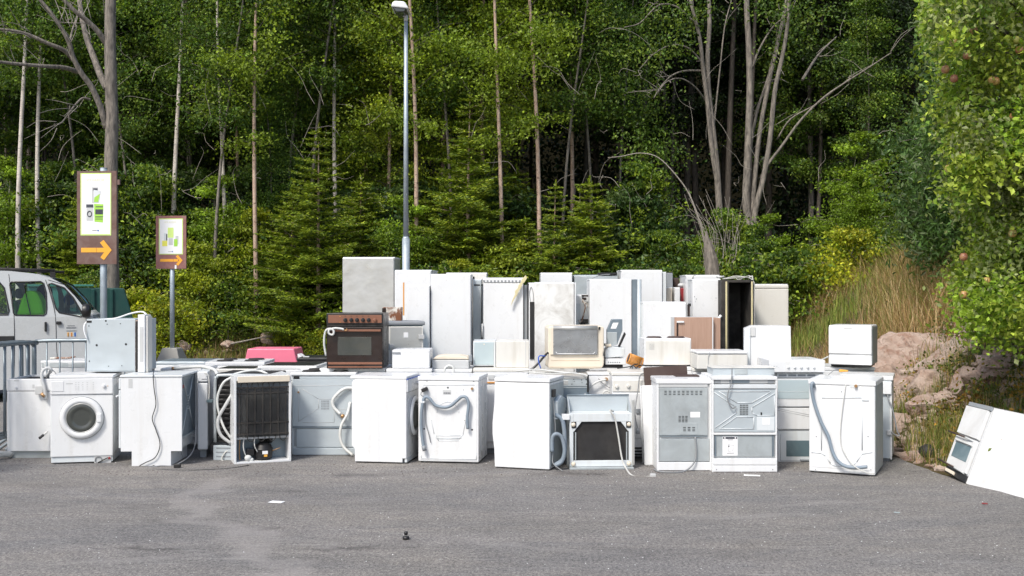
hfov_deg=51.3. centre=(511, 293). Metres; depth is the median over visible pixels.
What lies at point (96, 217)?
direction sign
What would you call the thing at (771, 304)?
fridge
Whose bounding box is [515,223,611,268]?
bush
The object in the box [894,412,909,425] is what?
rock
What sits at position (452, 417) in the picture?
washing machine
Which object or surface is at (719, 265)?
sapling
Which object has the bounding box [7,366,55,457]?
dishwasher
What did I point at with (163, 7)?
slim tree
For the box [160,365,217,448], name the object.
cooker
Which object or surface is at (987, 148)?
apple tree
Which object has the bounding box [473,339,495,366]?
cabinet
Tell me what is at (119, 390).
oven door
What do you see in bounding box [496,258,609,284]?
bush
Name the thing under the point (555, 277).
fridge
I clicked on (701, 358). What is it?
freezer
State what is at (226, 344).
rock
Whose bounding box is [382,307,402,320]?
rusty box
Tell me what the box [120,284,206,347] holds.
bush
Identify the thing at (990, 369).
rock
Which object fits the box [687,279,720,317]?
fridge
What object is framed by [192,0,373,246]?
leafy tree
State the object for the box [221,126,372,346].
spruce tree
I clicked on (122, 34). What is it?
leafy tree
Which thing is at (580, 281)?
fridge
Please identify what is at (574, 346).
countertop dishwasher
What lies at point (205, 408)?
fridge
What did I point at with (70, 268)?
spruce tree
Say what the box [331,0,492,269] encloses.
slim tree
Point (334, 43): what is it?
slim tree
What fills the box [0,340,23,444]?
crowd barrier
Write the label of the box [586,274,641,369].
fridge
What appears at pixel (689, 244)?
sapling
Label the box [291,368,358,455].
cooker
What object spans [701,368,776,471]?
cooker
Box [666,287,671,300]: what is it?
fridge
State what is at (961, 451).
oven window
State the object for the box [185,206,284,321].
sapling
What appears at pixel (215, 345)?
bank grass
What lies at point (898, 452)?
rock
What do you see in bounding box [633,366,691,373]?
washing machine
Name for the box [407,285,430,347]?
fridge
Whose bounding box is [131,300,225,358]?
bush
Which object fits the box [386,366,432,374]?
cooker
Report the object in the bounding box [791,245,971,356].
green grass
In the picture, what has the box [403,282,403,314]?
wooden strip
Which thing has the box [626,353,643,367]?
fan wheel
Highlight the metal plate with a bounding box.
[673,374,698,376]
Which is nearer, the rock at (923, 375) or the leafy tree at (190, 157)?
the rock at (923, 375)
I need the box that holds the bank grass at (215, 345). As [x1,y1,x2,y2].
[156,316,326,359]
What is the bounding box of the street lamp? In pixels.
[391,1,410,269]
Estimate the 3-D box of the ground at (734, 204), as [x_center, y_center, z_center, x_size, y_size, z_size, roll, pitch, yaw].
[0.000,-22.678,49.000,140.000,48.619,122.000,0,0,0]
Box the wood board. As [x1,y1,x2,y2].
[643,365,686,384]
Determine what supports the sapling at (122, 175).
on the ground at (734, 204)
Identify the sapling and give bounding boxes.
[0,155,64,306]
[0,159,88,295]
[25,147,168,290]
[70,162,218,308]
[146,239,253,344]
[158,174,260,305]
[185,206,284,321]
[364,224,436,269]
[367,194,446,270]
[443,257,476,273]
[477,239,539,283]
[578,158,698,267]
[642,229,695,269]
[682,233,716,272]
[687,228,718,264]
[697,207,768,275]
[699,257,738,278]
[725,224,811,280]
[747,212,810,267]
[789,129,898,257]
[791,242,808,281]
[793,216,830,257]
[826,171,899,270]
[841,8,1008,229]
[880,208,896,233]
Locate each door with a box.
[119,390,120,447]
[192,384,197,437]
[291,381,291,435]
[487,385,494,441]
[777,378,809,405]
[777,430,808,461]
[947,435,978,474]
[957,405,990,440]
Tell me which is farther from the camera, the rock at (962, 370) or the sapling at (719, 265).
the sapling at (719, 265)
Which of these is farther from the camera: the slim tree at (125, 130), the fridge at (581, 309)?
the slim tree at (125, 130)
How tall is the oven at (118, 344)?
0.586 m
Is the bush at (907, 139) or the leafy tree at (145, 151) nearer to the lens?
the bush at (907, 139)
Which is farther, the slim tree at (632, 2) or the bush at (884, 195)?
the slim tree at (632, 2)
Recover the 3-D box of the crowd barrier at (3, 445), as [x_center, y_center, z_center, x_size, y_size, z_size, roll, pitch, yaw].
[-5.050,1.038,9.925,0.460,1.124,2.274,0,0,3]
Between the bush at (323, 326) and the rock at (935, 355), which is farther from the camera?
the bush at (323, 326)
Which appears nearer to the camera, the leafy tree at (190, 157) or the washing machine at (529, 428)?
the washing machine at (529, 428)
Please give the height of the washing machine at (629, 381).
0.821 m
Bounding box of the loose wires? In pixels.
[617,363,651,368]
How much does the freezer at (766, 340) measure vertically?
0.424 m
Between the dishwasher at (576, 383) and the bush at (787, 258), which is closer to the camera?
the dishwasher at (576, 383)
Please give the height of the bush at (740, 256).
2.662 m
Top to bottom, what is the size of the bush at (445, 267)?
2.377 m
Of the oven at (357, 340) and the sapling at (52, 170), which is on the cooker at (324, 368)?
the oven at (357, 340)
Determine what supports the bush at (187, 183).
on the ground at (734, 204)
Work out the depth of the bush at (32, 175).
27.41 m
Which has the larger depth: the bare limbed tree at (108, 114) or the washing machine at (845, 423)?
the bare limbed tree at (108, 114)
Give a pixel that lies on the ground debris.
(382, 467)
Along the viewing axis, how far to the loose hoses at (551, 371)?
10.26 m
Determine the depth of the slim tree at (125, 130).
26.81 m
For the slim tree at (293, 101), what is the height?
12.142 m
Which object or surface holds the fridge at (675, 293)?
on the asphalt
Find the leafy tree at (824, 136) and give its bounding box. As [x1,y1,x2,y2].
[715,0,902,216]
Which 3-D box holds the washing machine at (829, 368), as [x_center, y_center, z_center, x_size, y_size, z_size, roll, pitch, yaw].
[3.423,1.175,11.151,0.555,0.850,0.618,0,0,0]
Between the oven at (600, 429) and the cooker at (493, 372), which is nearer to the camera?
the oven at (600, 429)
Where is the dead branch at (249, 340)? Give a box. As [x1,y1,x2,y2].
[230,336,271,344]
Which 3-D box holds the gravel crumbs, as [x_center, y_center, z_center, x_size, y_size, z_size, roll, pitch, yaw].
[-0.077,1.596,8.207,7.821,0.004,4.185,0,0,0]
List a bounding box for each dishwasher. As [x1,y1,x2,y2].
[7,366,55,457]
[155,358,219,370]
[530,325,603,368]
[544,372,588,459]
[823,324,876,366]
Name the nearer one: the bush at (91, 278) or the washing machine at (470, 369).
the washing machine at (470, 369)
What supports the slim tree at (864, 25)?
on the ground at (734, 204)
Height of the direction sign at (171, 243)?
3.242 m
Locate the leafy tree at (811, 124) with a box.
[718,0,910,243]
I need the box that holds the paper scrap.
[268,501,284,502]
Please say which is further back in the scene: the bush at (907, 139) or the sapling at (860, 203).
the sapling at (860, 203)
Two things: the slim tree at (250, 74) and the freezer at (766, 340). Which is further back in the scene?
the slim tree at (250, 74)
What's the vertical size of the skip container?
1.567 m
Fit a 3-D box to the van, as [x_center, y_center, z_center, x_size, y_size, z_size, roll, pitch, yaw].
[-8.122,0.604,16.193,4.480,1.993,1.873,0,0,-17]
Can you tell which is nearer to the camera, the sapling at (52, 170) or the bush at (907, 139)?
the bush at (907, 139)
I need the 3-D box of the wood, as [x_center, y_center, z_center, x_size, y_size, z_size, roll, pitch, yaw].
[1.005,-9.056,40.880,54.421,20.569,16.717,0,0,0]
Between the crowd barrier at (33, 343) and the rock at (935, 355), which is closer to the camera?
the crowd barrier at (33, 343)
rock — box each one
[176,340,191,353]
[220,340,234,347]
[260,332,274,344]
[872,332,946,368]
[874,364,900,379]
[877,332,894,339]
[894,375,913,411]
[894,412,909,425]
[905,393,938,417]
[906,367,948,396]
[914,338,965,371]
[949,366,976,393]
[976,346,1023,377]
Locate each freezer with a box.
[392,348,432,367]
[496,339,528,367]
[690,349,747,368]
[743,325,790,364]
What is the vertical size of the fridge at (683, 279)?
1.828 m
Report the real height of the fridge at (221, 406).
0.850 m
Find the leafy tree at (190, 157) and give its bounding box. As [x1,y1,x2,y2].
[68,0,287,297]
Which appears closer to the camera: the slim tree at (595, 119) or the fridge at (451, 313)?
the fridge at (451, 313)
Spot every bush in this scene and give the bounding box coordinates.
[0,163,81,303]
[65,160,233,296]
[65,269,158,319]
[119,205,239,308]
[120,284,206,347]
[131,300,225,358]
[156,271,270,343]
[182,163,339,306]
[196,255,332,331]
[248,305,322,346]
[274,315,326,350]
[293,186,423,268]
[293,327,326,354]
[297,279,342,338]
[330,175,486,255]
[411,260,497,277]
[430,173,569,242]
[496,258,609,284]
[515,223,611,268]
[559,188,713,271]
[577,257,671,274]
[605,264,662,272]
[629,228,701,262]
[635,262,704,282]
[668,241,843,314]
[719,248,837,332]
[722,254,833,339]
[781,224,896,292]
[789,267,842,312]
[794,257,837,298]
[797,236,859,286]
[856,215,912,268]
[858,104,932,213]
[864,63,1015,247]
[866,186,915,245]
[869,209,918,251]
[871,150,917,255]
[878,5,1009,284]
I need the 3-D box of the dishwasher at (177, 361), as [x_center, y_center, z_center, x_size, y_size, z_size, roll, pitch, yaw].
[-3.651,1.173,11.991,0.562,0.854,0.618,0,0,0]
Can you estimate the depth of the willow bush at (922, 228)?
16.55 m
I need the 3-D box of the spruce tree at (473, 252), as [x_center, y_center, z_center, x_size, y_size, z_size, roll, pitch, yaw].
[-1.371,-1.988,26.484,4.622,6.186,4.011,0,0,29]
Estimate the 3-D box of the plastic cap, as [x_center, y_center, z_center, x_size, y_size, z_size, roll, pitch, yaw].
[-0.690,1.573,6.929,0.044,0.055,0.044,0,0,0]
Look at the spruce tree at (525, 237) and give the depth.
25.89 m
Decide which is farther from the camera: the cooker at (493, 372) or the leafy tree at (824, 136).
the leafy tree at (824, 136)
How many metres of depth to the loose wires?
10.45 m
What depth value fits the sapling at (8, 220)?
26.87 m
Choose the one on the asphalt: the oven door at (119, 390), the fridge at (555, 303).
the fridge at (555, 303)
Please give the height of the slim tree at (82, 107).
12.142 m
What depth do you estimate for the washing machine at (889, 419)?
10.14 m
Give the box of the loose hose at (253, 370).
[235,369,266,373]
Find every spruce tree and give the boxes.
[18,203,99,299]
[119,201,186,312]
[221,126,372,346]
[234,183,342,323]
[321,174,390,301]
[399,194,459,269]
[410,89,536,277]
[484,165,547,257]
[498,217,545,279]
[507,181,588,283]
[556,175,639,274]
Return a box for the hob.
[757,357,824,372]
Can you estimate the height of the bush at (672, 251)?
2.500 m
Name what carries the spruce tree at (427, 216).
on the ground at (734, 204)
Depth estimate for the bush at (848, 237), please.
24.46 m
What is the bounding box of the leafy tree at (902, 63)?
[824,0,933,109]
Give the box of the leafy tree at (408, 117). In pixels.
[341,0,467,183]
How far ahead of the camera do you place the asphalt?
7.47 m
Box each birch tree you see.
[151,0,300,306]
[276,0,432,196]
[309,0,469,217]
[359,0,526,247]
[399,0,562,240]
[412,0,548,134]
[504,0,640,216]
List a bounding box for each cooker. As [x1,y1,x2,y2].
[116,370,197,466]
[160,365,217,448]
[205,358,274,438]
[215,366,259,444]
[258,362,326,446]
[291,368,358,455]
[297,355,326,361]
[320,364,391,373]
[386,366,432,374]
[473,367,528,452]
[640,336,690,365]
[650,374,710,472]
[690,365,706,373]
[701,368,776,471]
[773,373,822,461]
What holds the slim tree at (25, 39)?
on the ground at (734, 204)
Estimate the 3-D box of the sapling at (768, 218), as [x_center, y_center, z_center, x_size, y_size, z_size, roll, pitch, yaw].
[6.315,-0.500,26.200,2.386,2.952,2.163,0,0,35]
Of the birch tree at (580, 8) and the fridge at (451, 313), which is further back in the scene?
the birch tree at (580, 8)
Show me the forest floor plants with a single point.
(43, 274)
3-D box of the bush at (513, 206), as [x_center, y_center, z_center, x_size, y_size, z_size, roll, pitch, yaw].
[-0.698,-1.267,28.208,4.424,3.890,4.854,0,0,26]
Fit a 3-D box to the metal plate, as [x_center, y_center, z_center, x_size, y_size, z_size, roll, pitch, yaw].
[1.623,0.764,9.930,0.220,0.012,0.160,0,0,0]
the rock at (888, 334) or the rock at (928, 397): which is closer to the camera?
the rock at (928, 397)
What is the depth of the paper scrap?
8.15 m
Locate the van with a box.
[0,268,131,389]
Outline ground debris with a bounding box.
[2,457,917,475]
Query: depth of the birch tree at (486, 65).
30.39 m
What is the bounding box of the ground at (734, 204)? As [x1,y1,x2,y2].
[0,0,1023,477]
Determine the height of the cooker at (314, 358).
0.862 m
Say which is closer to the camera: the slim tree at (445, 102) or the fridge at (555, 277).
the fridge at (555, 277)
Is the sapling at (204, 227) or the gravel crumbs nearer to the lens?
the gravel crumbs
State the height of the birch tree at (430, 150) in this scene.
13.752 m
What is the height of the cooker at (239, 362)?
0.865 m
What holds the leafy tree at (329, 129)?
on the ground at (734, 204)
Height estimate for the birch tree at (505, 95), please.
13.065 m
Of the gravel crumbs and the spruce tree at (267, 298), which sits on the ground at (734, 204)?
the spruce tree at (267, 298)
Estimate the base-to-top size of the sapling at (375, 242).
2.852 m
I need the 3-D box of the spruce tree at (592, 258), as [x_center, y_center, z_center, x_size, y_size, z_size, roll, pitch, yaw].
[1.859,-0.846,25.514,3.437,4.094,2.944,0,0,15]
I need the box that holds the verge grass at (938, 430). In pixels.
[894,329,1023,477]
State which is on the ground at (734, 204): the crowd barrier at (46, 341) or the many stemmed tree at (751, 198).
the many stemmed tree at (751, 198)
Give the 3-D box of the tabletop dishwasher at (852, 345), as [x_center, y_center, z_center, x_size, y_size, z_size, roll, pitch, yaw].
[3.464,0.531,10.971,0.520,0.419,0.466,0,0,26]
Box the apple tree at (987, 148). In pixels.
[913,0,1023,365]
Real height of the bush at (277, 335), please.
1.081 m
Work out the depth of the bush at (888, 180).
20.84 m
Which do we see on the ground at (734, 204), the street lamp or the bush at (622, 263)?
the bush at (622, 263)
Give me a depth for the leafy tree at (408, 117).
35.91 m
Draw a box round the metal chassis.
[602,343,624,367]
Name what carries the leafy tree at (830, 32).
on the ground at (734, 204)
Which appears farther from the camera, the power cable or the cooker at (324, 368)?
the cooker at (324, 368)
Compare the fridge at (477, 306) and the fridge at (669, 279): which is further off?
the fridge at (669, 279)
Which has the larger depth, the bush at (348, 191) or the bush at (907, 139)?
the bush at (348, 191)
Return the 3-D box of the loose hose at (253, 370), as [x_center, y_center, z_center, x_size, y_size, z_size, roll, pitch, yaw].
[-2.523,0.772,10.351,0.376,0.062,0.123,0,0,0]
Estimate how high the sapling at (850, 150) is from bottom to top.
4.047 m
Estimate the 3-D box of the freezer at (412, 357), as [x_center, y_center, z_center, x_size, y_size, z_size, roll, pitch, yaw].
[-1.008,0.654,10.821,0.374,0.187,0.412,0,0,0]
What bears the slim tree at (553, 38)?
on the ground at (734, 204)
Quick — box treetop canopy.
[12,0,917,47]
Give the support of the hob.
on the cooker at (792, 417)
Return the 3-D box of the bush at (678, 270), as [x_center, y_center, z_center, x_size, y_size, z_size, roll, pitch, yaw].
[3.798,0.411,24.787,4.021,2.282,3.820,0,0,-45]
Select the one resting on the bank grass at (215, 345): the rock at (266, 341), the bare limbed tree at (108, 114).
the rock at (266, 341)
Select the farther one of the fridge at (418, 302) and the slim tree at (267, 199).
the slim tree at (267, 199)
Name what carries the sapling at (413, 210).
on the ground at (734, 204)
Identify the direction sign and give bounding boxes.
[77,167,120,317]
[153,216,186,369]
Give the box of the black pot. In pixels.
[918,444,934,459]
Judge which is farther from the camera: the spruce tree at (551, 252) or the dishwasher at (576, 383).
the spruce tree at (551, 252)
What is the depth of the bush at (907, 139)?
22.11 m
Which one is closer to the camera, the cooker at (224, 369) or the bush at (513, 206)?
the cooker at (224, 369)
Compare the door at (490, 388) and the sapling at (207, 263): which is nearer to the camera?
the door at (490, 388)
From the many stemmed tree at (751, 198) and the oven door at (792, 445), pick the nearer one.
the oven door at (792, 445)
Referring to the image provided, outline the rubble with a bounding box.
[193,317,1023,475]
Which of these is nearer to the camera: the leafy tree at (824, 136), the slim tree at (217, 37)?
the slim tree at (217, 37)
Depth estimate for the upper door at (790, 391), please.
10.13 m
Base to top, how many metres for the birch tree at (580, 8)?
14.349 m
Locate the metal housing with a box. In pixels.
[606,319,625,346]
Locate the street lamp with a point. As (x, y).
(400, 9)
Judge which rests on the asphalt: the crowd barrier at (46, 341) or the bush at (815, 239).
the crowd barrier at (46, 341)
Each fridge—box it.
[198,369,212,456]
[213,370,285,460]
[227,371,290,463]
[343,257,400,311]
[389,320,424,363]
[395,270,437,319]
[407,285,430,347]
[431,274,472,364]
[446,273,487,279]
[473,279,482,340]
[482,275,528,373]
[528,283,534,373]
[534,282,575,374]
[539,273,571,281]
[572,273,617,293]
[576,294,587,371]
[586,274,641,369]
[617,270,665,300]
[641,301,690,336]
[666,272,672,286]
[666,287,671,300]
[671,316,719,348]
[672,287,679,300]
[673,278,678,286]
[678,283,683,301]
[679,275,719,304]
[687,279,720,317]
[718,275,754,349]
[753,284,787,324]
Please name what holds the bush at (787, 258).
on the ground at (734, 204)
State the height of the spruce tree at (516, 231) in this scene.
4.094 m
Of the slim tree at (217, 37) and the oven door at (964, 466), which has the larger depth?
the slim tree at (217, 37)
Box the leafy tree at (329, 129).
[258,1,434,253]
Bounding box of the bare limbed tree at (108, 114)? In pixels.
[0,0,119,287]
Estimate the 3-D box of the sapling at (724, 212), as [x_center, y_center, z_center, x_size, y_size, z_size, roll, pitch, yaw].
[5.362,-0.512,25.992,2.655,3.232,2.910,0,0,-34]
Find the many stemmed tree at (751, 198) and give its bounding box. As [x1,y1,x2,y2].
[730,0,913,225]
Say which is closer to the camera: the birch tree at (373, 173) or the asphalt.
the asphalt
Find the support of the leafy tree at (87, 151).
on the ground at (734, 204)
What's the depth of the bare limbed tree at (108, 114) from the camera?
21.39 m
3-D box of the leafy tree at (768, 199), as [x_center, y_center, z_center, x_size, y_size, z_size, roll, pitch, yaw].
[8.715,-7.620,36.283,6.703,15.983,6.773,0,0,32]
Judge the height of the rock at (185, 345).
0.340 m
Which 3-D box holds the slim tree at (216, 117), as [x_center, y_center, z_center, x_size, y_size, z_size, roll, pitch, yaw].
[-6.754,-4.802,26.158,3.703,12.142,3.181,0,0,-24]
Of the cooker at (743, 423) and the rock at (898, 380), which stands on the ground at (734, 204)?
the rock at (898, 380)
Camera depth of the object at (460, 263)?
24.99 m
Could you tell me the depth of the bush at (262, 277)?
25.75 m
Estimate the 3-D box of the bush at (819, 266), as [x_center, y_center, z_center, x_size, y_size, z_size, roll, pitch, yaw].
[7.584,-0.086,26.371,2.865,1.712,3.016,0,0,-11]
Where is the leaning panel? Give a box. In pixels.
[640,385,651,464]
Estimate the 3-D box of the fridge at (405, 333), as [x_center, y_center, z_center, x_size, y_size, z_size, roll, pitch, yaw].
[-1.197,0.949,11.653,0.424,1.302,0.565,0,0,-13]
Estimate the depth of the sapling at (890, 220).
27.32 m
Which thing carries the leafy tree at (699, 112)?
on the ground at (734, 204)
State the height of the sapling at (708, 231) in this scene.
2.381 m
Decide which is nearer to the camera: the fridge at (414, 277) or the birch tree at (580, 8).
the fridge at (414, 277)
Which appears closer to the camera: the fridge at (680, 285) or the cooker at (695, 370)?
the cooker at (695, 370)
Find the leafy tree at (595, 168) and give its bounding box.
[505,0,698,218]
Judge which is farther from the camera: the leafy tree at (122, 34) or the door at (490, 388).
the leafy tree at (122, 34)
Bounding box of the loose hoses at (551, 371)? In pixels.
[516,369,587,375]
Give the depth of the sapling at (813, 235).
27.70 m
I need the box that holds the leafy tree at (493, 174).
[408,3,555,177]
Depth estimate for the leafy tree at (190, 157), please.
29.89 m
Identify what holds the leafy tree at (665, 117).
on the ground at (734, 204)
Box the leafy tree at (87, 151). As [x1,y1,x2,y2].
[0,0,168,172]
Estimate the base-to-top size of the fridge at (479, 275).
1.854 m
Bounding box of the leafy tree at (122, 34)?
[70,0,175,130]
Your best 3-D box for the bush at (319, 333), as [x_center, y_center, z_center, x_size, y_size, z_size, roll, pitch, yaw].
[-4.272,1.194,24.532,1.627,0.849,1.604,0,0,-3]
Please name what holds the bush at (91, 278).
on the ground at (734, 204)
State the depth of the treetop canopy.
39.55 m
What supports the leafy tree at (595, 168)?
on the ground at (734, 204)
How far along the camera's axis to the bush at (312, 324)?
25.02 m
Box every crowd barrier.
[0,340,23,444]
[0,340,30,449]
[0,340,38,450]
[35,339,124,373]
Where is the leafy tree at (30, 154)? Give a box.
[1,0,94,272]
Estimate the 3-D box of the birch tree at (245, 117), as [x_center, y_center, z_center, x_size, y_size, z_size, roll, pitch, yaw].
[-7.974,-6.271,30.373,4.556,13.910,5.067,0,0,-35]
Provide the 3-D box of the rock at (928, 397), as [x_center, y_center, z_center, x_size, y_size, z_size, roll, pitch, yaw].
[4.800,1.356,12.148,0.522,0.424,0.502,0,0,-43]
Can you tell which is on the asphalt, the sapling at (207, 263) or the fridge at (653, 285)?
the fridge at (653, 285)
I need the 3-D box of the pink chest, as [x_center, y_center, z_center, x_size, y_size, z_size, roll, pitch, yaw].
[-2.896,1.137,13.250,0.742,0.925,0.500,0,0,0]
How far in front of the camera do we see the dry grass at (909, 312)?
17.46 m
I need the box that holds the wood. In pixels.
[0,0,924,299]
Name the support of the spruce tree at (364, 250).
on the ground at (734, 204)
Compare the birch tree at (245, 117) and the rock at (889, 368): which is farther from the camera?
the birch tree at (245, 117)
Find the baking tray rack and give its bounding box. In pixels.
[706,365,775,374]
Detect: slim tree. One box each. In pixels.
[0,0,100,299]
[0,0,103,273]
[0,0,133,208]
[42,0,176,286]
[99,0,249,213]
[151,0,290,322]
[157,0,309,341]
[174,0,335,341]
[232,74,316,295]
[247,0,372,236]
[261,0,401,278]
[263,0,386,245]
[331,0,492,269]
[372,0,493,258]
[432,0,570,275]
[474,0,599,271]
[514,0,650,225]
[522,0,645,252]
[565,0,692,261]
[807,0,921,171]
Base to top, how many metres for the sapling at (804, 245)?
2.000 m
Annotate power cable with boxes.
[160,464,248,470]
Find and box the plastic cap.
[403,531,408,539]
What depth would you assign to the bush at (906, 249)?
21.83 m
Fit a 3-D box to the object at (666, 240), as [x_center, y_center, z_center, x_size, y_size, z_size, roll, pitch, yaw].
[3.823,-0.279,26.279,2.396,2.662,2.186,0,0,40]
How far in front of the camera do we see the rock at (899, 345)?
14.33 m
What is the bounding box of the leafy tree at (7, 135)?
[0,0,90,176]
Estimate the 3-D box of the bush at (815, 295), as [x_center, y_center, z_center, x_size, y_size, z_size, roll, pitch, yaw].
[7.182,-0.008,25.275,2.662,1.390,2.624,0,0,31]
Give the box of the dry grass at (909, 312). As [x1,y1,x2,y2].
[789,223,1002,362]
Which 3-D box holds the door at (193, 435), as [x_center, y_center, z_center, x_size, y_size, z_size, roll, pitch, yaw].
[-3.402,1.205,10.941,0.402,0.550,0.018,0,0,0]
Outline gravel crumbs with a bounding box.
[56,461,997,571]
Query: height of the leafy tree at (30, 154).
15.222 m
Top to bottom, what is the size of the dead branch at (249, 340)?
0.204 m
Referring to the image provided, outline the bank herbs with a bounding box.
[0,286,833,357]
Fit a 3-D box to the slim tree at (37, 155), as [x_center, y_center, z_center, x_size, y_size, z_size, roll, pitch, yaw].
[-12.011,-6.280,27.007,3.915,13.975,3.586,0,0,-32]
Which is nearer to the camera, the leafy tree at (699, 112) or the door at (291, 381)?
the door at (291, 381)
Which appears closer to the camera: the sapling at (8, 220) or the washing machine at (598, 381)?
the washing machine at (598, 381)
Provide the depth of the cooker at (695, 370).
10.69 m
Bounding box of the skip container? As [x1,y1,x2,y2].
[27,284,132,317]
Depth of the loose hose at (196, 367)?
10.73 m
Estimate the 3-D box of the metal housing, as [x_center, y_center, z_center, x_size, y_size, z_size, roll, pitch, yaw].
[1.054,0.400,10.795,0.189,0.280,0.110,0,0,0]
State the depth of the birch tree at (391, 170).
28.01 m
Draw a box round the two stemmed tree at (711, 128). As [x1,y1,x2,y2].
[570,0,740,245]
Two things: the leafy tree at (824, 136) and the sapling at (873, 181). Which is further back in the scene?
the leafy tree at (824, 136)
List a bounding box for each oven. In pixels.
[83,311,155,371]
[323,312,388,368]
[561,394,655,476]
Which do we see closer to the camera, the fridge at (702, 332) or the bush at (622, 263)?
the fridge at (702, 332)
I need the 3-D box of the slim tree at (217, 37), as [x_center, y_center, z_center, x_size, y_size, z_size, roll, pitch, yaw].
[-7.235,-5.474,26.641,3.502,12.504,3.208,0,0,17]
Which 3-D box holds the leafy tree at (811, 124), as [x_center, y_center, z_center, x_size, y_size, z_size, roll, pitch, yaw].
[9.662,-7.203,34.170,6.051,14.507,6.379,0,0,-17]
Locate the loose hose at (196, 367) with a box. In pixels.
[171,365,217,373]
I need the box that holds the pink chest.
[245,347,304,361]
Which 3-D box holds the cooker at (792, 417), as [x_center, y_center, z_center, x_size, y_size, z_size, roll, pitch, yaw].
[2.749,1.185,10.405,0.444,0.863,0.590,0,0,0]
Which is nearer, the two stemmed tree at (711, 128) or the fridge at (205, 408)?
the fridge at (205, 408)
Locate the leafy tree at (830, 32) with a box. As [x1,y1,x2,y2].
[756,0,934,214]
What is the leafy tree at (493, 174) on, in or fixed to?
on the ground at (734, 204)
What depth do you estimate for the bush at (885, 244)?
23.26 m
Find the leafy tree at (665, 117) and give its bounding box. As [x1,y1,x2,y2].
[553,0,743,249]
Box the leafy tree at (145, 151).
[58,0,230,200]
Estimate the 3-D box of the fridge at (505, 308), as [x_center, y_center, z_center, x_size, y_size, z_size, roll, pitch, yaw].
[-0.077,0.696,12.396,0.538,1.807,0.613,0,0,0]
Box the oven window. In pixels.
[951,441,970,461]
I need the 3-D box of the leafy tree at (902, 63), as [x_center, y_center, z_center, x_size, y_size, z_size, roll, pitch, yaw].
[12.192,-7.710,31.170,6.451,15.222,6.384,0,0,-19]
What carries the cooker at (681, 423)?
on the asphalt
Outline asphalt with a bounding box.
[0,369,1023,575]
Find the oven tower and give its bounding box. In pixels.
[937,402,1023,497]
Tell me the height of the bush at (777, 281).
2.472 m
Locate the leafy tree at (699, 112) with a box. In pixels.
[596,0,792,264]
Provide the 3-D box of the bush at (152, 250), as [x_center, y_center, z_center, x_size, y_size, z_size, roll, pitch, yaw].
[-8.442,-0.768,27.755,3.814,3.056,3.476,0,0,-23]
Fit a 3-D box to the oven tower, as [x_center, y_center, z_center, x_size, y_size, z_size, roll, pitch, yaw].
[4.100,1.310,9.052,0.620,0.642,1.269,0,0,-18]
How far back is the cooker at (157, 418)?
9.88 m
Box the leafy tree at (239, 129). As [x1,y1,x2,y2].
[150,1,304,272]
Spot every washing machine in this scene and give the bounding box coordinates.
[41,356,84,374]
[50,372,121,463]
[350,372,420,462]
[418,372,487,462]
[432,354,471,372]
[433,365,473,372]
[493,374,566,470]
[586,370,609,393]
[607,368,643,458]
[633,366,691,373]
[808,374,883,475]
[823,363,874,374]
[840,371,899,460]
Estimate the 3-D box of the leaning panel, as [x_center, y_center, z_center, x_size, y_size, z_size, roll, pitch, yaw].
[1.295,1.231,9.975,0.167,0.740,0.058,-2,-4,0]
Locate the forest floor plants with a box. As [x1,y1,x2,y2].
[0,265,301,329]
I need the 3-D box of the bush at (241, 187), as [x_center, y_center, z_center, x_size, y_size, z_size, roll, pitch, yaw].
[-6.510,-1.438,28.607,5.201,4.167,4.740,0,0,37]
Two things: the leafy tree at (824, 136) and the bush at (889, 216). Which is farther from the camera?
the leafy tree at (824, 136)
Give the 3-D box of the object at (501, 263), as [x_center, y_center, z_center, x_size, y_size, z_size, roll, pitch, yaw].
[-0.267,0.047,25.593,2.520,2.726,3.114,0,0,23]
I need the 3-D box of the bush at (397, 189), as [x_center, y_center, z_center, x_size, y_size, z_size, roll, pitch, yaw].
[-2.684,-1.207,28.832,4.854,3.890,4.424,0,0,-34]
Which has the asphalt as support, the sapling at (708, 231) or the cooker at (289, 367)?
the cooker at (289, 367)
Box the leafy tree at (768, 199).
[683,0,840,240]

